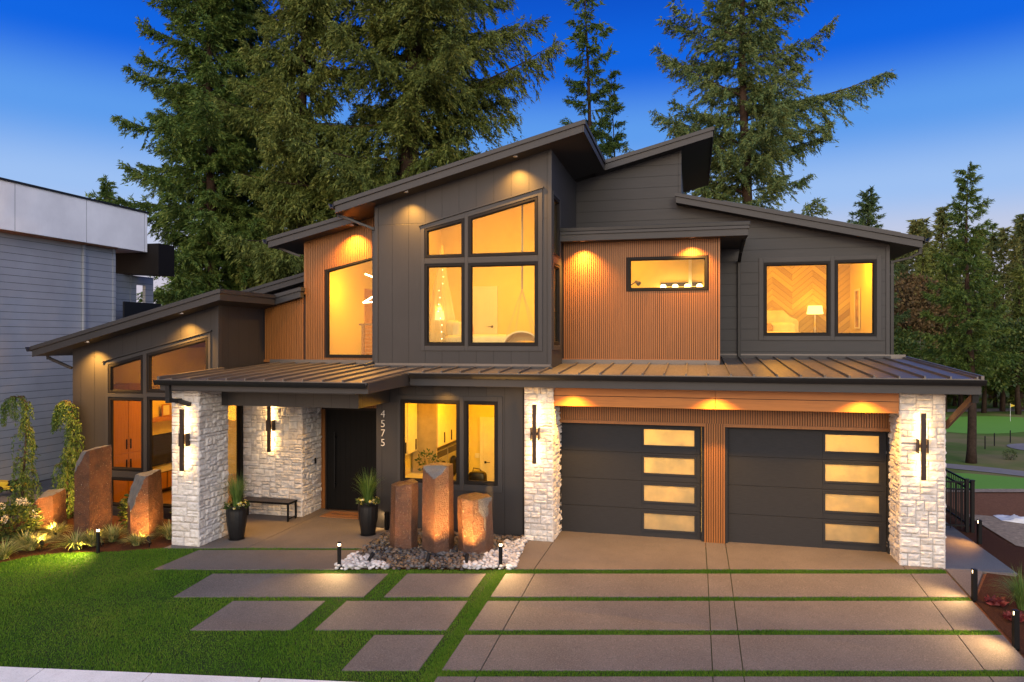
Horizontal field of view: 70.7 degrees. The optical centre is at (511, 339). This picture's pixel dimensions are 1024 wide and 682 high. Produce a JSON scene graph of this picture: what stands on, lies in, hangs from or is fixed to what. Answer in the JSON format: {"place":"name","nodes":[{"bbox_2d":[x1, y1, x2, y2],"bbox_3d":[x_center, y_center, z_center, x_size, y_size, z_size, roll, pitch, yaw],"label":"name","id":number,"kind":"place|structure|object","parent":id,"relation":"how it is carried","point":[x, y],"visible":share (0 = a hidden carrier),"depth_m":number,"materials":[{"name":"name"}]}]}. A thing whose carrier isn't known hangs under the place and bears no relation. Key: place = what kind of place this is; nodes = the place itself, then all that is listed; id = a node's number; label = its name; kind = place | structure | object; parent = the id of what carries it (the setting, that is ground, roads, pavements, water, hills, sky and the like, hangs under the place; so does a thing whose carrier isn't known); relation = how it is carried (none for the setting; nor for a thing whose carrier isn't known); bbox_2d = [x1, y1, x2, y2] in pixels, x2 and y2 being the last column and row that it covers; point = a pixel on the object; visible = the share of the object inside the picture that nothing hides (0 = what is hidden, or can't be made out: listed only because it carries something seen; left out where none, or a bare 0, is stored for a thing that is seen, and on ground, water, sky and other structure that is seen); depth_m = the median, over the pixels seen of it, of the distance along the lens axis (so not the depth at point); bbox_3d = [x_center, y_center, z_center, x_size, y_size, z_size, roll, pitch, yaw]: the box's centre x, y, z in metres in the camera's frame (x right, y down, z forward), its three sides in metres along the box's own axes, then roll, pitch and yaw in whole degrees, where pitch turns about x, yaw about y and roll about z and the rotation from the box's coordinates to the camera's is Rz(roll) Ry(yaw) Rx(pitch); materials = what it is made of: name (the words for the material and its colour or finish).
{"place":"outdoors","nodes":[
{"label":"outdoors","id":0,"kind":"place"},
{"bbox_2d":[0,477,66,525],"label":"flowering shrub","id":1,"kind":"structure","parent":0,"point":[45,486],"depth_m":19.14,"materials":[{"name":"plant"}]},
{"bbox_2d":[0,666,346,681],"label":"sidewalk","id":2,"kind":"structure","parent":0,"point":[15,674],"depth_m":9.56,"materials":[{"name":"concrete"}]},
{"bbox_2d":[0,547,1021,681],"bbox_3d":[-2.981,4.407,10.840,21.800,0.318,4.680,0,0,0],"label":"lawn","id":3,"kind":"structure","parent":0,"point":[187,656],"depth_m":10.74,"materials":[{"name":"plant"}]},
{"bbox_2d":[190,601,324,630],"bbox_3d":[-3.975,4.409,11.430,1.779,0.189,1.020,0,0,0],"label":"concrete pad","id":4,"kind":"object","parent":3,"relation":"on","point":[259,615],"visible":0.67,"depth_m":11.36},
{"bbox_2d":[174,574,387,597],"bbox_3d":[-3.956,4.330,12.595,3.432,0.186,0.990,0,0,0],"label":"concrete pad","id":5,"kind":"object","parent":3,"relation":"on","point":[292,585],"visible":0.64,"depth_m":12.56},
{"bbox_2d":[315,601,466,630],"bbox_3d":[-1.862,4.409,11.430,2.254,0.189,1.020,0,0,0],"label":"concrete pad","id":6,"kind":"object","parent":3,"relation":"on","point":[400,615],"visible":0.66,"depth_m":11.36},
{"bbox_2d":[342,635,443,670],"bbox_3d":[-1.655,4.489,10.260,1.010,0.187,1.282,0,0,14],"label":"concrete pad","id":7,"kind":"object","parent":3,"relation":"on","point":[394,652],"visible":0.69,"depth_m":10.20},
{"bbox_2d":[384,574,485,597],"bbox_3d":[-1.311,4.330,12.595,1.669,0.186,0.990,0,0,0],"label":"concrete pad","id":8,"kind":"object","parent":3,"relation":"on","point":[434,585],"visible":0.68,"depth_m":12.56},
{"bbox_2d":[420,568,1023,681],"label":"grass","id":9,"kind":"structure","parent":3,"relation":"on","point":[704,673],"depth_m":10.86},
{"bbox_2d":[0,0,1023,302],"label":"sky","id":10,"kind":"structure","parent":0,"point":[956,97],"materials":[{"name":"blue"}]},
{"bbox_2d":[261,492,1023,678],"bbox_3d":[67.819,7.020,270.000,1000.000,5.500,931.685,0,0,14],"label":"ground","id":11,"kind":"structure","parent":0,"point":[998,503],"depth_m":18.50,"materials":[{"name":"brown soil"}]},
{"bbox_2d":[0,510,172,562],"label":"mulch bed","id":12,"kind":"object","parent":11,"relation":"on","point":[159,542],"visible":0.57,"depth_m":14.89,"materials":[{"name":"brown soil"}]},
{"bbox_2d":[0,536,38,560],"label":"grass clump","id":13,"kind":"object","parent":12,"relation":"on","point":[5,551],"visible":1,"depth_m":14.03,"materials":[{"name":"green plant"}]},
{"bbox_2d":[0,395,43,511],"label":"weeping cypress","id":14,"kind":"object","parent":12,"relation":"on","point":[23,479],"visible":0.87,"depth_m":17.20,"materials":[{"name":"green plant"}]},
{"bbox_2d":[0,497,44,541],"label":"shrub","id":15,"kind":"object","parent":12,"relation":"on","point":[17,505],"visible":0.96,"depth_m":15.32,"materials":[{"name":"green plant"}]},
{"bbox_2d":[27,489,66,533],"bbox_3d":[-10.431,3.869,16.077,0.768,1.019,0.788,0,0,14],"label":"standing stone","id":16,"kind":"object","parent":12,"relation":"on","point":[51,503],"visible":0.63,"depth_m":15.95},
{"bbox_2d":[50,400,84,518],"bbox_3d":[-10.658,2.868,17.244,0.810,2.857,1.192,0,0,-25],"label":"weeping cypress","id":17,"kind":"object","parent":12,"relation":"on","point":[69,449],"visible":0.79,"depth_m":17.22,"materials":[{"name":"green plant"}]},
{"bbox_2d":[43,527,109,550],"bbox_3d":[-8.853,4.028,14.655,1.223,0.444,1.255,0,0,14],"label":"grass clump","id":18,"kind":"object","parent":12,"relation":"on","point":[82,539],"visible":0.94,"depth_m":14.59,"materials":[{"name":"green plant"}]},
{"bbox_2d":[74,445,112,537],"bbox_3d":[-9.070,3.315,15.476,0.697,2.110,0.659,0,0,27],"label":"standing stone","id":19,"kind":"object","parent":12,"relation":"on","point":[93,505],"visible":0.91,"depth_m":15.24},
{"bbox_2d":[92,520,128,541],"bbox_3d":[-8.392,4.032,15.195,1.036,0.436,1.005,0,0,14],"label":"grass clump","id":20,"kind":"object","parent":12,"relation":"on","point":[112,533],"visible":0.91,"depth_m":15.16,"materials":[{"name":"green plant"}]},
{"bbox_2d":[127,469,163,540],"bbox_3d":[-7.950,3.595,15.488,0.648,1.551,0.642,0,0,6],"label":"standing stone","id":21,"kind":"object","parent":12,"relation":"on","point":[145,506],"visible":0.92,"depth_m":15.32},
{"bbox_2d":[0,177,173,482],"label":"neighbour house","id":22,"kind":"structure","parent":11,"relation":"on","point":[71,263],"depth_m":20.85,"materials":[{"name":"wood"}]},
{"bbox_2d":[96,174,118,201],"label":"fir tree","id":23,"kind":"object","parent":11,"relation":"on","point":[104,188],"visible":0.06,"depth_m":69.84,"materials":[{"name":"green plant"}]},
{"bbox_2d":[85,0,308,305],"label":"fir tree","id":24,"kind":"object","parent":11,"relation":"on","point":[208,224],"visible":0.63,"depth_m":36.46,"materials":[{"name":"green plant"}]},
{"bbox_2d":[143,0,316,287],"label":"fir tree","id":25,"kind":"object","parent":11,"relation":"on","point":[251,41],"visible":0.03,"depth_m":40.79,"materials":[{"name":"green plant"}]},
{"bbox_2d":[163,508,389,548],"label":"porch slab","id":26,"kind":"structure","parent":11,"relation":"on","point":[313,530],"depth_m":15.69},
{"bbox_2d":[220,470,250,540],"bbox_3d":[-5.845,3.489,15.358,0.839,1.522,0.817,0,0,14],"label":"planter","id":27,"kind":"object","parent":26,"relation":"on","point":[236,514],"visible":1,"depth_m":15.23,"materials":[{"name":"black ceramic"}]},
{"bbox_2d":[241,497,296,521],"bbox_3d":[-5.788,4.009,17.100,1.350,0.442,0.380,0,0,14],"label":"bench","id":28,"kind":"object","parent":26,"relation":"on","point":[287,502],"visible":0.84,"depth_m":17.03,"materials":[{"name":"brown metal"}]},
{"bbox_2d":[320,510,358,518],"bbox_3d":[-4.033,4.216,17.397,1.000,0.025,0.600,0,0,14],"label":"doormat","id":29,"kind":"object","parent":26,"relation":"on","point":[342,514],"visible":0.99,"depth_m":17.29,"materials":[{"name":"brown fabric"}]},
{"bbox_2d":[355,468,382,535],"bbox_3d":[-3.134,3.491,15.694,0.796,1.517,0.812,0,0,-38],"label":"planter","id":30,"kind":"object","parent":26,"relation":"on","point":[368,503],"visible":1,"depth_m":15.57,"materials":[{"name":"black ceramic"}]},
{"bbox_2d":[207,0,397,290],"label":"fir tree","id":31,"kind":"object","parent":11,"relation":"on","point":[278,95],"visible":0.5,"depth_m":34.70,"materials":[{"name":"green plant"}]},
{"bbox_2d":[227,0,570,279],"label":"fir tree","id":32,"kind":"object","parent":11,"relation":"on","point":[438,55],"visible":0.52,"depth_m":34.87,"materials":[{"name":"green plant"}]},
{"bbox_2d":[0,547,938,572],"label":"lawn edge","id":33,"kind":"object","parent":11,"relation":"on","point":[464,571],"visible":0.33,"depth_m":13.41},
{"bbox_2d":[153,550,356,569],"bbox_3d":[-4.782,4.290,13.925,3.667,0.120,1.230,0,0,0],"label":"concrete pad","id":34,"kind":"object","parent":33,"relation":"on","point":[260,559],"visible":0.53,"depth_m":13.84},
{"bbox_2d":[337,553,504,569],"bbox_3d":[-1.397,4.238,14.286,3.270,0.001,2.810,0,0,14],"label":"pebble bed base","id":35,"kind":"object","parent":33,"relation":"on","point":[427,568],"visible":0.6,"depth_m":13.32,"materials":[{"name":"grey stone"}]},
{"bbox_2d":[389,479,417,550],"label":"basalt column","id":36,"kind":"structure","parent":35,"relation":"on","point":[404,518],"depth_m":14.39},
{"bbox_2d":[334,536,527,570],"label":"white pebbles","id":37,"kind":"object","parent":35,"relation":"on","point":[512,551],"visible":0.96,"depth_m":13.58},
{"bbox_2d":[422,462,453,552],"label":"basalt column","id":38,"kind":"structure","parent":35,"relation":"on","point":[437,513],"depth_m":14.22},
{"bbox_2d":[357,528,523,570],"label":"river pebbles","id":39,"kind":"object","parent":35,"relation":"on","point":[381,548],"visible":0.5,"depth_m":13.99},
{"bbox_2d":[457,492,493,553],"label":"basalt column","id":40,"kind":"structure","parent":35,"relation":"on","point":[475,522],"depth_m":14.14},
{"bbox_2d":[25,120,986,568],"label":"house","id":41,"kind":"structure","parent":11,"relation":"on","point":[613,400],"depth_m":16.43,"materials":[{"name":"black wood"}]},
{"bbox_2d":[109,355,142,393],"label":"window","id":42,"kind":"structure","parent":41,"relation":"in","point":[126,376],"depth_m":17.38,"materials":[{"name":"clear glass"}]},
{"bbox_2d":[109,397,142,471],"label":"window","id":43,"kind":"structure","parent":41,"relation":"in","point":[111,399],"depth_m":17.41,"materials":[{"name":"black glass"}]},
{"bbox_2d":[114,401,140,501],"bbox_3d":[-10.098,2.690,18.683,0.470,3.080,1.120,0,0,14],"label":"cabinet","id":44,"kind":"object","parent":41,"relation":"on","point":[127,433],"visible":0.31,"depth_m":18.57,"materials":[{"name":"brown wood"}]},
{"bbox_2d":[148,397,171,507],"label":"window","id":45,"kind":"structure","parent":41,"relation":"in","point":[150,399],"depth_m":17.18,"materials":[{"name":"black glass"}]},
{"bbox_2d":[153,432,172,466],"bbox_3d":[-9.912,3.080,20.214,0.085,0.860,1.480,0,0,14],"label":"television","id":46,"kind":"object","parent":41,"relation":"attached to","point":[162,448],"visible":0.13,"depth_m":20.34,"materials":[{"name":"black plastic"}]},
{"bbox_2d":[153,464,172,489],"bbox_3d":[-9.661,3.850,20.465,0.450,0.560,2.450,0,0,14],"label":"table","id":47,"kind":"object","parent":41,"relation":"in","point":[166,473],"visible":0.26,"depth_m":20.05,"materials":[{"name":"brown wood"}]},
{"bbox_2d":[147,337,207,392],"bbox_3d":[-7.871,0.596,17.031,1.666,1.309,0.090,0,0,14],"label":"window","id":48,"kind":"structure","parent":41,"relation":"in","point":[192,356],"depth_m":17.04,"materials":[{"name":"clear glass"}]},
{"bbox_2d":[237,406,241,484],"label":"window","id":49,"kind":"structure","parent":41,"relation":"in","point":[239,408],"depth_m":17.55,"materials":[{"name":"black glass"}]},
{"bbox_2d":[326,257,371,357],"bbox_3d":[-3.863,-0.843,17.947,1.638,2.567,0.090,0,0,14],"label":"window","id":50,"kind":"structure","parent":41,"relation":"in","point":[328,271],"depth_m":18.09,"materials":[{"name":"black metal"}]},
{"bbox_2d":[325,408,375,510],"bbox_3d":[-3.982,2.975,17.909,1.440,2.550,0.139,0,0,14],"label":"front door","id":51,"kind":"structure","parent":41,"relation":"in","point":[350,434],"depth_m":17.96,"materials":[{"name":"wood"}]},
{"bbox_2d":[364,289,371,354],"bbox_3d":[-4.257,-0.435,21.407,0.028,2.130,0.470,0,0,14],"label":"doorway","id":52,"kind":"structure","parent":41,"relation":"in","point":[367,292],"depth_m":21.39,"materials":[{"name":"wood"}]},
{"bbox_2d":[405,403,416,455],"bbox_3d":[-2.542,2.015,17.094,0.200,1.430,1.280,0,0,14],"label":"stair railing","id":53,"kind":"object","parent":41,"relation":"on","point":[410,428],"visible":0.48,"depth_m":17.26,"materials":[{"name":"white paint"}]},
{"bbox_2d":[401,400,458,484],"bbox_3d":[-1.809,2.250,15.993,1.371,1.830,0.090,0,0,14],"label":"window","id":54,"kind":"structure","parent":41,"relation":"in","point":[420,480],"depth_m":16.01,"materials":[{"name":"black glass"}]},
{"bbox_2d":[413,403,455,472],"bbox_3d":[-1.912,2.765,18.493,0.680,2.930,1.680,0,0,14],"label":"cabinet","id":55,"kind":"object","parent":41,"relation":"on","point":[436,427],"visible":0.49,"depth_m":17.71,"materials":[{"name":"wood"}]},
{"bbox_2d":[425,219,463,257],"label":"window","id":56,"kind":"structure","parent":41,"relation":"in","point":[461,221],"depth_m":16.48,"materials":[{"name":"black metal"}]},
{"bbox_2d":[425,263,463,345],"bbox_3d":[-1.532,-0.802,16.521,0.945,1.867,0.090,0,0,14],"label":"window","id":57,"kind":"structure","parent":41,"relation":"in","point":[427,266],"depth_m":16.52,"materials":[{"name":"black metal"}]},
{"bbox_2d":[464,401,497,485],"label":"window","id":58,"kind":"structure","parent":41,"relation":"in","point":[466,403],"depth_m":15.70,"materials":[{"name":"black metal"}]},
{"bbox_2d":[443,320,524,341],"bbox_3d":[-0.797,-0.082,18.419,2.180,0.864,1.500,0,0,14],"label":"bed","id":59,"kind":"object","parent":41,"relation":"on","point":[453,330],"visible":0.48,"depth_m":17.88,"materials":[{"name":"white fabric"}]},
{"bbox_2d":[473,286,497,333],"bbox_3d":[-0.892,-0.440,20.441,0.990,2.140,0.085,0,0,14],"label":"interior door","id":60,"kind":"structure","parent":41,"relation":"in","point":[485,309],"depth_m":20.41,"materials":[{"name":"white paint"}]},
{"bbox_2d":[480,417,493,480],"bbox_3d":[-0.346,3.135,18.963,1.030,2.190,0.085,0,0,14],"label":"interior door","id":61,"kind":"structure","parent":41,"relation":"attached to","point":[487,445],"depth_m":19.03,"materials":[{"name":"white paint"}]},
{"bbox_2d":[469,196,537,256],"bbox_3d":[-0.198,-2.522,16.186,1.599,1.294,0.090,0,0,14],"label":"window","id":62,"kind":"structure","parent":41,"relation":"in","point":[535,199],"depth_m":16.12,"materials":[{"name":"black metal"}]},
{"bbox_2d":[469,262,537,345],"bbox_3d":[-0.198,-0.793,16.186,1.599,1.863,0.090,0,0,14],"label":"window","id":63,"kind":"structure","parent":41,"relation":"in","point":[535,264],"depth_m":16.15,"materials":[{"name":"clear glass"}]},
{"bbox_2d":[503,205,533,341],"bbox_3d":[0.266,-1.883,17.192,0.924,4.070,0.422,0,0,14],"label":"hanging chair","id":64,"kind":"object","parent":41,"relation":"hanging from","point":[515,336],"visible":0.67,"depth_m":17.10,"materials":[{"name":"white paint"}]},
{"bbox_2d":[554,196,559,258],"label":"window","id":65,"kind":"structure","parent":41,"relation":"in","point":[556,201],"depth_m":16.81,"materials":[{"name":"black metal"}]},
{"bbox_2d":[554,263,559,344],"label":"window","id":66,"kind":"structure","parent":41,"relation":"in","point":[557,267],"depth_m":16.81,"materials":[{"name":"black metal"}]},
{"bbox_2d":[559,422,703,541],"bbox_3d":[2.537,3.020,15.592,3.110,2.460,0.160,0,0,14],"label":"garage door","id":67,"kind":"structure","parent":41,"relation":"in","point":[619,479],"depth_m":15.61,"materials":[{"name":"metal"}]},
{"bbox_2d":[628,255,707,290],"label":"window","id":68,"kind":"structure","parent":41,"relation":"in","point":[705,258],"depth_m":16.64,"materials":[{"name":"black metal"}]},
{"bbox_2d":[764,262,829,335],"bbox_3d":[7.093,-1.015,18.015,1.549,1.826,0.090,0,0,14],"label":"window","id":69,"kind":"structure","parent":41,"relation":"in","point":[827,333],"depth_m":17.95,"materials":[{"name":"black metal"}]},
{"bbox_2d":[725,427,889,553],"bbox_3d":[5.978,3.020,14.727,3.139,2.460,0.160,0,0,14],"label":"garage door","id":70,"kind":"structure","parent":41,"relation":"in","point":[787,487],"depth_m":14.74,"materials":[{"name":"metal"}]},
{"bbox_2d":[835,260,875,335],"bbox_3d":[8.402,-1.018,17.686,0.929,1.859,0.090,0,0,14],"label":"window","id":71,"kind":"structure","parent":41,"relation":"in","point":[873,262],"depth_m":17.63,"materials":[{"name":"black metal"}]},
{"bbox_2d":[559,0,622,159],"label":"fir tree","id":72,"kind":"object","parent":11,"relation":"on","point":[580,89],"visible":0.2,"depth_m":49.90,"materials":[{"name":"green plant"}]},
{"bbox_2d":[598,70,628,157],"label":"fir tree","id":73,"kind":"object","parent":11,"relation":"on","point":[613,86],"visible":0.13,"depth_m":51.76,"materials":[{"name":"green plant"}]},
{"bbox_2d":[511,531,943,569],"bbox_3d":[4.111,4.290,14.047,7.850,0.120,3.489,0,0,14],"label":"driveway apron","id":74,"kind":"object","parent":11,"relation":"on","point":[580,550],"visible":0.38,"depth_m":14.10,"materials":[{"name":"concrete"}]},
{"bbox_2d":[490,574,967,597],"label":"driveway slab","id":75,"kind":"structure","parent":11,"relation":"on","point":[720,585],"depth_m":12.56,"materials":[{"name":"concrete"}]},
{"bbox_2d":[434,677,1023,681],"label":"driveway slab","id":76,"kind":"structure","parent":11,"relation":"on","point":[732,679],"depth_m":9.52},
{"bbox_2d":[443,635,1023,670],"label":"driveway slab","id":77,"kind":"structure","parent":11,"relation":"on","point":[758,652],"depth_m":10.20,"materials":[{"name":"concrete"}]},
{"bbox_2d":[469,601,997,630],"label":"driveway slab","id":78,"kind":"structure","parent":11,"relation":"on","point":[751,615],"depth_m":11.40,"materials":[{"name":"concrete"}]},
{"bbox_2d":[622,0,897,218],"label":"fir tree","id":79,"kind":"object","parent":11,"relation":"on","point":[744,162],"visible":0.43,"depth_m":42.80,"materials":[{"name":"green plant"}]},
{"bbox_2d":[945,469,974,532],"bbox_3d":[11.053,3.720,19.541,0.080,1.260,7.530,0,0,14],"label":"iron fence","id":80,"kind":"object","parent":11,"relation":"on","point":[972,506],"visible":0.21,"depth_m":16.62,"materials":[{"name":"black metal"}]},
{"bbox_2d":[945,478,969,532],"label":"iron gate","id":81,"kind":"structure","parent":80,"relation":"attached to","point":[966,489],"depth_m":15.96,"materials":[{"name":"black metal"}]},
{"bbox_2d":[945,569,1017,598],"bbox_3d":[8.415,4.329,12.549,1.188,0.198,1.378,0,0,14],"label":"side path corner","id":82,"kind":"object","parent":11,"relation":"on","point":[962,579],"visible":0.49,"depth_m":12.95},
{"bbox_2d":[945,505,1023,575],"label":"mulch bed","id":83,"kind":"object","parent":11,"relation":"on","point":[1006,553],"visible":0.67,"depth_m":14.83,"materials":[{"name":"brown soil"}]},
{"bbox_2d":[945,390,1023,477],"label":"fairway","id":84,"kind":"structure","parent":11,"relation":"on","point":[990,455],"depth_m":64.56,"materials":[{"name":"green plant"}]},
{"bbox_2d":[846,186,911,354],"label":"fir tree","id":85,"kind":"object","parent":84,"relation":"on","point":[868,209],"visible":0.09,"depth_m":61.45,"materials":[{"name":"green plant"}]},
{"bbox_2d":[905,218,926,276],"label":"fir tree","id":86,"kind":"object","parent":84,"relation":"on","point":[914,227],"visible":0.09,"depth_m":124.86,"materials":[{"name":"green plant"}]},
{"bbox_2d":[894,326,943,363],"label":"broadleaf tree","id":87,"kind":"object","parent":84,"relation":"on","point":[905,343],"visible":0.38,"depth_m":90.26,"materials":[{"name":"green plant"}]},
{"bbox_2d":[912,249,936,330],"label":"fir tree","id":88,"kind":"object","parent":84,"relation":"on","point":[924,257],"visible":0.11,"depth_m":107.68,"materials":[{"name":"green plant"}]},
{"bbox_2d":[894,270,962,360],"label":"broadleaf tree","id":89,"kind":"object","parent":84,"relation":"on","point":[915,300],"visible":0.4,"depth_m":93.67,"materials":[{"name":"green plant"}]},
{"bbox_2d":[923,240,952,399],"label":"fir tree","id":90,"kind":"object","parent":84,"relation":"on","point":[934,249],"visible":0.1,"depth_m":109.48,"materials":[{"name":"green plant"}]},
{"bbox_2d":[929,206,954,284],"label":"fir tree","id":91,"kind":"object","parent":84,"relation":"on","point":[940,221],"visible":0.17,"depth_m":129.59,"materials":[{"name":"green plant"}]},
{"bbox_2d":[916,161,1023,463],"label":"fir tree","id":92,"kind":"object","parent":84,"relation":"on","point":[964,251],"visible":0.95,"depth_m":56.74,"materials":[{"name":"green plant"}]},
{"bbox_2d":[975,230,1003,397],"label":"fir tree","id":93,"kind":"object","parent":84,"relation":"on","point":[992,245],"visible":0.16,"depth_m":119.31,"materials":[{"name":"green plant"}]},
{"bbox_2d":[957,327,1023,412],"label":"broadleaf tree","id":94,"kind":"object","parent":84,"relation":"on","point":[991,340],"visible":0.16,"depth_m":93.84,"materials":[{"name":"green plant"}]},
{"bbox_2d":[979,280,1013,406],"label":"fir tree","id":95,"kind":"object","parent":84,"relation":"on","point":[994,393],"visible":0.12,"depth_m":103.63,"materials":[{"name":"green plant"}]},
{"bbox_2d":[984,316,1023,414],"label":"broadleaf tree","id":96,"kind":"object","parent":84,"relation":"on","point":[1014,340],"visible":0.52,"depth_m":92.90,"materials":[{"name":"green plant"}]},
{"bbox_2d":[996,226,1016,313],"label":"fir tree","id":97,"kind":"object","parent":84,"relation":"on","point":[1004,233],"visible":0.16,"depth_m":137.56,"materials":[{"name":"green plant"}]},
{"bbox_2d":[1000,234,1023,396],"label":"fir tree","id":98,"kind":"object","parent":84,"relation":"on","point":[1013,254],"visible":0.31,"depth_m":116.05,"materials":[{"name":"green plant"}]},
{"bbox_2d":[1004,263,1023,409],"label":"fir tree","id":99,"kind":"object","parent":84,"relation":"on","point":[1017,284],"visible":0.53,"depth_m":99.88,"materials":[{"name":"green plant"}]},
{"bbox_2d":[945,416,1023,433],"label":"putting green","id":100,"kind":"object","parent":11,"relation":"on","point":[992,424],"visible":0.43,"depth_m":81.63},
{"bbox_2d":[945,473,1023,488],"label":"mown fairway","id":101,"kind":"structure","parent":11,"relation":"on","point":[982,481],"depth_m":49.43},
{"bbox_2d":[969,514,1023,546],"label":"gravel yard","id":102,"kind":"structure","parent":11,"relation":"on","point":[1012,532],"depth_m":16.24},
{"bbox_2d":[976,572,1023,653],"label":"mulch bed","id":103,"kind":"object","parent":11,"relation":"on","point":[994,613],"visible":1,"depth_m":11.87,"materials":[{"name":"brown soil"}]},
{"bbox_2d":[1012,609,1019,650],"bbox_3d":[7.251,4.214,10.397,0.072,0.650,0.072,0,0,6],"label":"path light","id":104,"kind":"object","parent":103,"relation":"on","point":[1016,628],"visible":0.91,"depth_m":10.36,"materials":[{"name":"black metal"}]},
{"bbox_2d":[767,310,798,332],"bbox_3d":[7.203,-0.120,20.467,2.100,1.500,2.230,0,0,14],"label":"bed","id":105,"kind":"object","parent":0,"point":[780,321],"visible":0.22,"depth_m":21.22,"materials":[{"name":"white fabric"}]},
{"bbox_2d":[945,522,1016,573],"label":"side path","id":106,"kind":"structure","parent":0,"point":[963,552],"depth_m":14.11,"materials":[{"name":"concrete"}]},
{"bbox_2d":[946,463,1023,475],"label":"cart path","id":107,"kind":"structure","parent":0,"point":[989,469],"depth_m":53.89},
{"bbox_2d":[986,564,1023,609],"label":"ornamental grass","id":108,"kind":"object","parent":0,"point":[1018,595],"depth_m":11.65,"materials":[{"name":"green plant"}]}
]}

